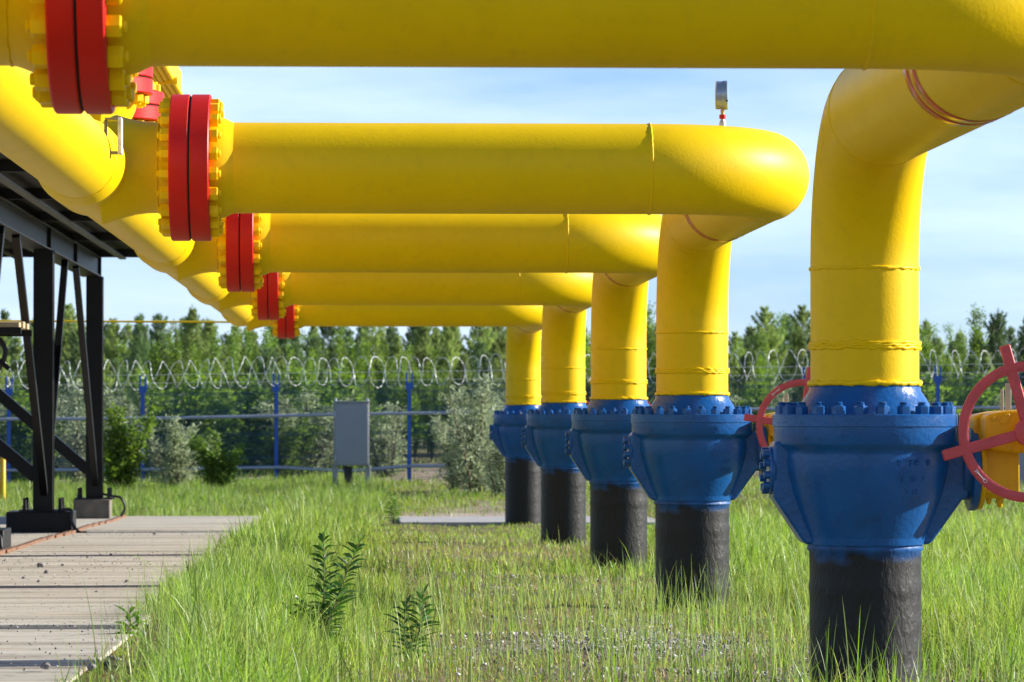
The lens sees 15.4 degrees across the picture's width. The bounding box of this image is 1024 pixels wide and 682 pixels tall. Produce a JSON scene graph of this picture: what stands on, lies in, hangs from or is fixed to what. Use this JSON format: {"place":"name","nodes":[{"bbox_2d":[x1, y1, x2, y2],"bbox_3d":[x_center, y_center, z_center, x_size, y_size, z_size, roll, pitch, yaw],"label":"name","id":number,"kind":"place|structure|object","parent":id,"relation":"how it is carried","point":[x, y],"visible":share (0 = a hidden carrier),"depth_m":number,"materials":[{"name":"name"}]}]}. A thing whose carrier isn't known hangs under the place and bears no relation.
{"place":"outdoors","nodes":[
{"label":"outdoors","id":0,"kind":"place"},
{"bbox_2d":[0,320,228,322],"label":"thin pipe","id":1,"kind":"object","parent":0,"point":[120,321],"depth_m":59.83,"materials":[{"name":"metal"}]},
{"bbox_2d":[0,516,259,681],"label":"pavement","id":2,"kind":"structure","parent":0,"point":[69,592],"depth_m":27.94,"materials":[{"name":"concrete"}]},
{"bbox_2d":[6,510,75,532],"bbox_3d":[-5.601,2.197,45.077,0.770,0.347,0.770,0,-1,-2],"label":"post footing","id":3,"kind":"object","parent":2,"relation":"on","point":[17,521],"visible":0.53,"depth_m":44.69,"materials":[{"name":"black concrete"}]},
{"bbox_2d":[0,515,125,554],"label":"earthing strip","id":4,"kind":"object","parent":2,"relation":"on","point":[30,543],"visible":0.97,"depth_m":41.80,"materials":[{"name":"metal"}]},
{"bbox_2d":[73,499,111,518],"bbox_3d":[-5.952,2.416,53.779,0.514,0.347,0.514,0,-1,-2],"label":"post footing","id":5,"kind":"object","parent":2,"relation":"on","point":[93,508],"visible":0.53,"depth_m":53.52,"materials":[{"name":"concrete"}]},
{"bbox_2d":[0,152,137,510],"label":"steel platform","id":6,"kind":"structure","parent":5,"relation":"on","point":[43,228],"depth_m":45.03,"materials":[{"name":"black metal"}]},
{"bbox_2d":[0,327,31,370],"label":"plank bearer","id":7,"kind":"object","parent":6,"relation":"attached to","point":[11,332],"visible":1,"depth_m":42.15,"materials":[{"name":"black metal"}]},
{"bbox_2d":[0,530,238,669],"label":"grit","id":8,"kind":"object","parent":2,"relation":"on","point":[88,626],"visible":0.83,"depth_m":29.17,"materials":[{"name":"grey gravel"}]},
{"bbox_2d":[113,605,149,634],"bbox_3d":[-2.090,1.528,20.608,0.259,0.193,0.255,0,-1,-2],"label":"weed plant","id":9,"kind":"object","parent":2,"relation":"on","point":[130,617],"visible":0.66,"depth_m":20.59,"materials":[{"name":"green plant"}]},
{"bbox_2d":[0,441,1023,681],"bbox_3d":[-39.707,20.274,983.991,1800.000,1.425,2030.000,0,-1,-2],"label":"ground","id":10,"kind":"structure","parent":0,"point":[431,472],"depth_m":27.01,"materials":[{"name":"green plant"}]},
{"bbox_2d":[6,337,26,394],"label":"pine tree","id":11,"kind":"object","parent":10,"relation":"on","point":[18,348],"visible":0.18,"depth_m":131.33,"materials":[{"name":"green plant"}]},
{"bbox_2d":[0,389,84,481],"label":"bush","id":12,"kind":"object","parent":10,"relation":"on","point":[23,448],"visible":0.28,"depth_m":93.37,"materials":[{"name":"green plant"}]},
{"bbox_2d":[60,330,78,399],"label":"pine tree","id":13,"kind":"object","parent":10,"relation":"on","point":[65,340],"visible":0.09,"depth_m":130.43,"materials":[{"name":"green plant"}]},
{"bbox_2d":[57,364,81,457],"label":"pine tree","id":14,"kind":"object","parent":10,"relation":"on","point":[67,371],"visible":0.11,"depth_m":108.55,"materials":[{"name":"green plant"}]},
{"bbox_2d":[54,303,85,376],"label":"pine tree","id":15,"kind":"object","parent":10,"relation":"on","point":[68,314],"visible":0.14,"depth_m":147.34,"materials":[{"name":"green plant"}]},
{"bbox_2d":[62,329,85,407],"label":"pine tree","id":16,"kind":"object","parent":10,"relation":"on","point":[74,363],"visible":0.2,"depth_m":118.55,"materials":[{"name":"green plant"}]},
{"bbox_2d":[55,377,135,481],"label":"bush","id":17,"kind":"object","parent":10,"relation":"on","point":[77,430],"visible":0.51,"depth_m":92.28,"materials":[{"name":"green plant"}]},
{"bbox_2d":[104,317,132,399],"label":"pine tree","id":18,"kind":"object","parent":10,"relation":"on","point":[110,352],"visible":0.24,"depth_m":146.33,"materials":[{"name":"green plant"}]},
{"bbox_2d":[84,402,163,490],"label":"bush","id":19,"kind":"object","parent":10,"relation":"on","point":[121,463],"visible":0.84,"depth_m":79.57,"materials":[{"name":"green plant"}]},
{"bbox_2d":[120,312,150,411],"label":"pine tree","id":20,"kind":"object","parent":10,"relation":"on","point":[140,330],"visible":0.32,"depth_m":131.77,"materials":[{"name":"green plant"}]},
{"bbox_2d":[110,384,183,472],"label":"bush","id":21,"kind":"object","parent":10,"relation":"on","point":[130,409],"visible":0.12,"depth_m":99.95,"materials":[{"name":"green plant"}]},
{"bbox_2d":[131,331,181,410],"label":"pine tree","id":22,"kind":"object","parent":10,"relation":"on","point":[158,336],"visible":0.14,"depth_m":127.72,"materials":[{"name":"green plant"}]},
{"bbox_2d":[131,313,185,396],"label":"pine tree","id":23,"kind":"object","parent":10,"relation":"on","point":[157,327],"visible":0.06,"depth_m":146.93,"materials":[{"name":"green plant"}]},
{"bbox_2d":[146,319,188,408],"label":"birch tree","id":24,"kind":"object","parent":10,"relation":"on","point":[175,357],"visible":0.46,"depth_m":121.51,"materials":[{"name":"green plant"}]},
{"bbox_2d":[139,414,221,487],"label":"bush","id":25,"kind":"object","parent":10,"relation":"on","point":[175,465],"visible":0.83,"depth_m":80.63,"materials":[{"name":"green plant"}]},
{"bbox_2d":[128,368,241,474],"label":"bush","id":26,"kind":"object","parent":10,"relation":"on","point":[197,396],"visible":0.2,"depth_m":98.61,"materials":[{"name":"green plant"}]},
{"bbox_2d":[179,306,202,395],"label":"pine tree","id":27,"kind":"object","parent":10,"relation":"on","point":[192,313],"visible":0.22,"depth_m":132.93,"materials":[{"name":"green plant"}]},
{"bbox_2d":[190,319,229,393],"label":"pine tree","id":28,"kind":"object","parent":10,"relation":"on","point":[206,331],"visible":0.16,"depth_m":127.72,"materials":[{"name":"green plant"}]},
{"bbox_2d":[180,429,247,488],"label":"bush","id":29,"kind":"object","parent":10,"relation":"on","point":[212,465],"visible":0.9,"depth_m":79.46,"materials":[{"name":"green plant"}]},
{"bbox_2d":[201,330,237,400],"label":"birch tree","id":30,"kind":"object","parent":10,"relation":"on","point":[214,370],"visible":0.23,"depth_m":119.08,"materials":[{"name":"green plant"}]},
{"bbox_2d":[222,325,244,377],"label":"pine tree","id":31,"kind":"object","parent":10,"relation":"on","point":[236,328],"visible":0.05,"depth_m":129.71,"materials":[{"name":"green plant"}]},
{"bbox_2d":[201,374,273,474],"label":"bush","id":32,"kind":"object","parent":10,"relation":"on","point":[234,429],"visible":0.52,"depth_m":97.59,"materials":[{"name":"green plant"}]},
{"bbox_2d":[220,328,257,401],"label":"birch tree","id":33,"kind":"object","parent":10,"relation":"on","point":[232,346],"visible":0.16,"depth_m":121.14,"materials":[{"name":"green plant"}]},
{"bbox_2d":[224,327,258,403],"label":"birch tree","id":34,"kind":"object","parent":10,"relation":"on","point":[247,349],"visible":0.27,"depth_m":120.39,"materials":[{"name":"green plant"}]},
{"bbox_2d":[252,327,291,407],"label":"birch tree","id":35,"kind":"object","parent":10,"relation":"on","point":[267,340],"visible":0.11,"depth_m":117.42,"materials":[{"name":"green plant"}]},
{"bbox_2d":[251,345,292,457],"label":"pine tree","id":36,"kind":"object","parent":10,"relation":"on","point":[267,360],"visible":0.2,"depth_m":106.83,"materials":[{"name":"green plant"}]},
{"bbox_2d":[234,393,322,465],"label":"bush","id":37,"kind":"object","parent":10,"relation":"on","point":[288,396],"visible":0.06,"depth_m":98.06,"materials":[{"name":"green plant"}]},
{"bbox_2d":[255,417,326,478],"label":"bush","id":38,"kind":"object","parent":10,"relation":"on","point":[290,461],"visible":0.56,"depth_m":90.74,"materials":[{"name":"green plant"}]},
{"bbox_2d":[279,336,309,390],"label":"pine tree","id":39,"kind":"object","parent":10,"relation":"on","point":[297,345],"visible":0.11,"depth_m":130.49,"materials":[{"name":"green plant"}]},
{"bbox_2d":[282,343,317,402],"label":"birch tree","id":40,"kind":"object","parent":10,"relation":"on","point":[292,364],"visible":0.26,"depth_m":119.07,"materials":[{"name":"green plant"}]},
{"bbox_2d":[253,386,355,478],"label":"bush","id":41,"kind":"object","parent":10,"relation":"on","point":[327,446],"visible":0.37,"depth_m":91.75,"materials":[{"name":"green plant"}]},
{"bbox_2d":[302,333,326,387],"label":"pine tree","id":42,"kind":"object","parent":10,"relation":"on","point":[311,341],"visible":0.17,"depth_m":131.51,"materials":[{"name":"green plant"}]},
{"bbox_2d":[282,528,366,646],"bbox_3d":[-1.079,1.448,21.860,0.518,0.758,0.324,0,-1,-2],"label":"weed plant","id":43,"kind":"object","parent":10,"relation":"on","point":[324,604],"visible":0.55,"depth_m":21.83,"materials":[{"name":"green plant"}]},
{"bbox_2d":[308,326,347,382],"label":"birch tree","id":44,"kind":"object","parent":10,"relation":"on","point":[340,338],"visible":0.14,"depth_m":132.55,"materials":[{"name":"green plant"}]},
{"bbox_2d":[282,364,378,472],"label":"bush","id":45,"kind":"object","parent":10,"relation":"on","point":[296,372],"visible":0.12,"depth_m":96.51,"materials":[{"name":"green plant"}]},
{"bbox_2d":[319,326,346,370],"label":"pine tree","id":46,"kind":"object","parent":10,"relation":"on","point":[327,331],"visible":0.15,"depth_m":157.41,"materials":[{"name":"green plant"}]},
{"bbox_2d":[325,334,376,399],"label":"birch tree","id":47,"kind":"object","parent":10,"relation":"on","point":[351,350],"visible":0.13,"depth_m":119.52,"materials":[{"name":"green plant"}]},
{"bbox_2d":[332,398,369,484],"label":"control cabinet","id":48,"kind":"object","parent":10,"relation":"on","point":[351,433],"visible":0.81,"depth_m":79.73,"materials":[{"name":"grey metal"}]},
{"bbox_2d":[347,336,380,419],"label":"birch tree","id":49,"kind":"object","parent":10,"relation":"on","point":[368,386],"visible":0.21,"depth_m":116.17,"materials":[{"name":"green plant"}]},
{"bbox_2d":[347,327,388,410],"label":"pine tree","id":50,"kind":"object","parent":10,"relation":"on","point":[368,331],"visible":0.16,"depth_m":136.07,"materials":[{"name":"green plant"}]},
{"bbox_2d":[372,327,409,419],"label":"pine tree","id":51,"kind":"object","parent":10,"relation":"on","point":[390,333],"visible":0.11,"depth_m":133.44,"materials":[{"name":"green plant"}]},
{"bbox_2d":[361,402,422,476],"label":"bush","id":52,"kind":"object","parent":10,"relation":"on","point":[375,443],"visible":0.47,"depth_m":92.84,"materials":[{"name":"green plant"}]},
{"bbox_2d":[372,338,413,417],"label":"birch tree","id":53,"kind":"object","parent":10,"relation":"on","point":[380,397],"visible":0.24,"depth_m":118.64,"materials":[{"name":"green plant"}]},
{"bbox_2d":[377,348,414,460],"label":"birch tree","id":54,"kind":"object","parent":10,"relation":"on","point":[404,394],"visible":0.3,"depth_m":109.18,"materials":[{"name":"green plant"}]},
{"bbox_2d":[363,398,430,461],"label":"bush","id":55,"kind":"object","parent":10,"relation":"on","point":[421,425],"visible":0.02,"depth_m":100.77,"materials":[{"name":"green plant"}]},
{"bbox_2d":[389,333,412,454],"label":"pine tree","id":56,"kind":"object","parent":10,"relation":"on","point":[397,347],"visible":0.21,"depth_m":119.12,"materials":[{"name":"green plant"}]},
{"bbox_2d":[382,582,442,660],"bbox_3d":[-0.557,1.620,21.569,0.335,0.489,0.305,1,-1,-25],"label":"weed plant","id":57,"kind":"object","parent":10,"relation":"on","point":[423,616],"visible":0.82,"depth_m":21.58,"materials":[{"name":"green plant"}]},
{"bbox_2d":[406,327,436,445],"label":"pine tree","id":58,"kind":"object","parent":10,"relation":"on","point":[424,332],"visible":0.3,"depth_m":135.38,"materials":[{"name":"green plant"}]},
{"bbox_2d":[404,347,445,460],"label":"birch tree","id":59,"kind":"object","parent":10,"relation":"on","point":[429,393],"visible":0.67,"depth_m":106.07,"materials":[{"name":"green plant"}]},
{"bbox_2d":[431,327,460,420],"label":"pine tree","id":60,"kind":"object","parent":10,"relation":"on","point":[449,335],"visible":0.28,"depth_m":121.03,"materials":[{"name":"green plant"}]},
{"bbox_2d":[426,405,494,491],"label":"bush","id":61,"kind":"object","parent":10,"relation":"on","point":[449,479],"visible":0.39,"depth_m":77.86,"materials":[{"name":"green plant"}]},
{"bbox_2d":[454,351,476,435],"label":"pine tree","id":62,"kind":"object","parent":10,"relation":"on","point":[464,358],"visible":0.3,"depth_m":110.21,"materials":[{"name":"green plant"}]},
{"bbox_2d":[437,372,496,493],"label":"bush","id":63,"kind":"object","parent":10,"relation":"on","point":[466,452],"visible":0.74,"depth_m":75.95,"materials":[{"name":"green plant"}]},
{"bbox_2d":[452,352,482,410],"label":"pine tree","id":64,"kind":"object","parent":10,"relation":"on","point":[471,361],"visible":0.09,"depth_m":120.26,"materials":[{"name":"green plant"}]},
{"bbox_2d":[461,327,505,389],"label":"pine tree","id":65,"kind":"object","parent":10,"relation":"on","point":[474,336],"visible":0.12,"depth_m":131.02,"materials":[{"name":"green plant"}]},
{"bbox_2d":[462,352,505,425],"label":"pine tree","id":66,"kind":"object","parent":10,"relation":"on","point":[484,360],"visible":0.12,"depth_m":107.78,"materials":[{"name":"green plant"}]},
{"bbox_2d":[471,404,504,496],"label":"bush","id":67,"kind":"object","parent":10,"relation":"on","point":[498,470],"visible":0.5,"depth_m":73.79,"materials":[{"name":"green plant"}]},
{"bbox_2d":[481,327,505,386],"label":"pine tree","id":68,"kind":"object","parent":10,"relation":"on","point":[502,342],"visible":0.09,"depth_m":133.89,"materials":[{"name":"green plant"}]},
{"bbox_2d":[486,339,504,404],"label":"pine tree","id":69,"kind":"object","parent":10,"relation":"on","point":[495,349],"visible":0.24,"depth_m":116.94,"materials":[{"name":"green plant"}]},
{"bbox_2d":[2,348,1023,484],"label":"fence","id":70,"kind":"object","parent":10,"relation":"on","point":[410,386],"visible":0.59,"depth_m":86.91,"materials":[{"name":"grey metal"}]},
{"bbox_2d":[6,464,457,472],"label":"conduit","id":71,"kind":"object","parent":70,"relation":"attached to","point":[285,467],"visible":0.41,"depth_m":86.46,"materials":[{"name":"metal"}]},
{"bbox_2d":[0,406,1015,420],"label":"conduit","id":72,"kind":"object","parent":70,"relation":"attached to","point":[323,414],"visible":0.41,"depth_m":86.47,"materials":[{"name":"metal"}]},
{"bbox_2d":[398,516,654,525],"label":"concrete slab","id":73,"kind":"structure","parent":10,"relation":"on","point":[469,520],"depth_m":58.06,"materials":[{"name":"grey concrete"}]},
{"bbox_2d":[489,400,589,524],"bbox_3d":[0.504,1.916,57.040,1.688,2.300,0.904,0,-1,-2],"label":"ball valve","id":74,"kind":"object","parent":10,"relation":"on","point":[522,487],"visible":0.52,"depth_m":56.77,"materials":[{"name":"blue paint"}]},
{"bbox_2d":[272,305,542,404],"bbox_3d":[-0.233,0.029,53.124,3.349,1.731,7.973,-1,-1,26],"label":"gas pipe","id":75,"kind":"object","parent":74,"relation":"on","point":[522,324],"visible":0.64,"depth_m":50.46,"materials":[{"name":"yellow metal"}]},
{"bbox_2d":[521,401,650,544],"bbox_3d":[0.954,1.655,45.953,1.678,2.186,0.904,0,-1,-2],"label":"ball valve","id":76,"kind":"object","parent":10,"relation":"on","point":[563,483],"visible":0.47,"depth_m":45.68,"materials":[{"name":"blue paint"}]},
{"bbox_2d":[251,272,592,402],"bbox_3d":[0.044,-0.174,42.577,3.178,1.731,6.942,-1,-1,32],"label":"gas pipe","id":77,"kind":"object","parent":76,"relation":"on","point":[564,300],"visible":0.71,"depth_m":40.54,"materials":[{"name":"yellow metal"}]},
{"bbox_2d":[565,399,648,572],"bbox_3d":[1.335,1.462,36.162,1.650,2.123,0.904,0,-1,-2],"label":"ball valve","id":78,"kind":"object","parent":10,"relation":"on","point":[596,433],"visible":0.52,"depth_m":35.89,"materials":[{"name":"blue paint"}]},
{"bbox_2d":[217,213,661,399],"bbox_3d":[0.364,-0.360,32.969,3.103,1.731,6.605,-1,-1,34],"label":"gas pipe","id":79,"kind":"object","parent":78,"relation":"on","point":[616,255],"visible":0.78,"depth_m":31.13,"materials":[{"name":"yellow metal"}]},
{"bbox_2d":[646,324,655,402],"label":"birch tree","id":80,"kind":"object","parent":10,"relation":"on","point":[652,346],"visible":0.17,"depth_m":118.89,"materials":[{"name":"green plant"}]},
{"bbox_2d":[623,367,809,611],"bbox_3d":[1.676,1.246,27.971,1.705,2.098,0.904,0,-1,-2],"label":"ball valve","id":81,"kind":"object","parent":10,"relation":"on","point":[691,462],"visible":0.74,"depth_m":27.69,"materials":[{"name":"blue paint"}]},
{"bbox_2d":[156,94,809,395],"bbox_3d":[0.850,-0.527,24.326,3.270,1.731,7.446,-1,-1,29],"label":"gas pipe","id":82,"kind":"object","parent":81,"relation":"on","point":[710,193],"visible":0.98,"depth_m":21.95,"materials":[{"name":"yellow metal"}]},
{"bbox_2d":[715,81,727,125],"bbox_3d":[1.237,-1.400,22.342,0.077,0.271,0.174,0,-1,4],"label":"pressure gauge","id":83,"kind":"object","parent":82,"relation":"on","point":[721,95],"visible":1,"depth_m":22.28,"materials":[{"name":"silver metal"}]},
{"bbox_2d":[728,331,744,396],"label":"pine tree","id":84,"kind":"object","parent":10,"relation":"on","point":[733,363],"visible":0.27,"depth_m":133.51,"materials":[{"name":"green plant"}]},
{"bbox_2d":[731,353,757,403],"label":"pine tree","id":85,"kind":"object","parent":10,"relation":"on","point":[743,358],"visible":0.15,"depth_m":120.44,"materials":[{"name":"green plant"}]},
{"bbox_2d":[734,331,773,381],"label":"birch tree","id":86,"kind":"object","parent":10,"relation":"on","point":[761,360],"visible":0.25,"depth_m":120.54,"materials":[{"name":"green plant"}]},
{"bbox_2d":[731,380,777,431],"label":"bush","id":87,"kind":"object","parent":10,"relation":"on","point":[741,402],"visible":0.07,"depth_m":97.24,"materials":[{"name":"green plant"}]},
{"bbox_2d":[735,305,790,392],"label":"pine tree","id":88,"kind":"object","parent":10,"relation":"on","point":[765,322],"visible":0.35,"depth_m":134.89,"materials":[{"name":"green plant"}]},
{"bbox_2d":[782,304,809,399],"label":"pine tree","id":89,"kind":"object","parent":10,"relation":"on","point":[798,342],"visible":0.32,"depth_m":137.88,"materials":[{"name":"green plant"}]},
{"bbox_2d":[759,344,1023,681],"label":"ball valve","id":90,"kind":"object","parent":10,"relation":"on","point":[868,489],"visible":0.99,"depth_m":18.25,"materials":[{"name":"blue paint"}]},
{"bbox_2d":[25,0,1023,386],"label":"gas pipe","id":91,"kind":"object","parent":90,"relation":"on","point":[915,82],"visible":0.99,"depth_m":12.67,"materials":[{"name":"yellow metal"}]},
{"bbox_2d":[0,0,285,338],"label":"header pipe","id":92,"kind":"object","parent":91,"relation":"attached to","point":[63,147],"visible":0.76,"depth_m":21.48,"materials":[{"name":"yellow metal"}]},
{"bbox_2d":[104,117,122,154],"bbox_3d":[-2.202,-1.119,20.854,0.112,0.218,0.120,0,-1,-2],"label":"sign bracket","id":93,"kind":"object","parent":92,"relation":"attached to","point":[120,135],"visible":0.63,"depth_m":20.80,"materials":[{"name":"metal"}]},
{"bbox_2d":[89,67,152,121],"bbox_3d":[-2.757,-1.896,24.850,0.800,1.750,0.800,0,-1,-2],"label":"riser pipe","id":94,"kind":"object","parent":92,"relation":"attached to","point":[143,80],"visible":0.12,"depth_m":24.70,"materials":[{"name":"metal"}]},
{"bbox_2d":[132,81,163,121],"bbox_3d":[-2.895,-1.851,27.146,0.800,1.750,0.800,0,-1,-2],"label":"riser pipe","id":95,"kind":"object","parent":92,"relation":"attached to","point":[148,112],"visible":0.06,"depth_m":26.94,"materials":[{"name":"red metal"}]},
{"bbox_2d":[152,66,182,97],"bbox_3d":[-3.646,-2.792,32.639,1.540,0.556,17.400,0,-1,-2],"label":"pipe","id":96,"kind":"object","parent":92,"relation":"attached to","point":[168,79],"visible":0.09,"depth_m":36.97,"materials":[{"name":"yellow metal"}]},
{"bbox_2d":[919,323,945,378],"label":"birch tree","id":97,"kind":"object","parent":10,"relation":"on","point":[928,347],"visible":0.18,"depth_m":129.92,"materials":[{"name":"green plant"}]},
{"bbox_2d":[940,352,967,400],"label":"birch tree","id":98,"kind":"object","parent":10,"relation":"on","point":[952,379],"visible":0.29,"depth_m":107.69,"materials":[{"name":"green plant"}]},
{"bbox_2d":[950,331,981,396],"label":"birch tree","id":99,"kind":"object","parent":10,"relation":"on","point":[963,351],"visible":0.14,"depth_m":123.01,"materials":[{"name":"green plant"}]},
{"bbox_2d":[919,369,1023,440],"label":"bush","id":100,"kind":"object","parent":10,"relation":"on","point":[983,399],"visible":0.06,"depth_m":99.43,"materials":[{"name":"green plant"}]},
{"bbox_2d":[965,302,989,373],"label":"birch tree","id":101,"kind":"object","parent":10,"relation":"on","point":[973,339],"visible":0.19,"depth_m":135.35,"materials":[{"name":"green plant"}]},
{"bbox_2d":[973,307,1018,388],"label":"pine tree","id":102,"kind":"object","parent":10,"relation":"on","point":[995,332],"visible":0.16,"depth_m":130.38,"materials":[{"name":"green plant"}]},
{"bbox_2d":[0,66,1023,376],"label":"sky","id":103,"kind":"structure","parent":0,"point":[971,237],"materials":[{"name":"blue"}]},
{"bbox_2d":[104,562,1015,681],"bbox_3d":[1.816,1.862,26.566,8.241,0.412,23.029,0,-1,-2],"label":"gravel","id":104,"kind":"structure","parent":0,"point":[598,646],"depth_m":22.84,"materials":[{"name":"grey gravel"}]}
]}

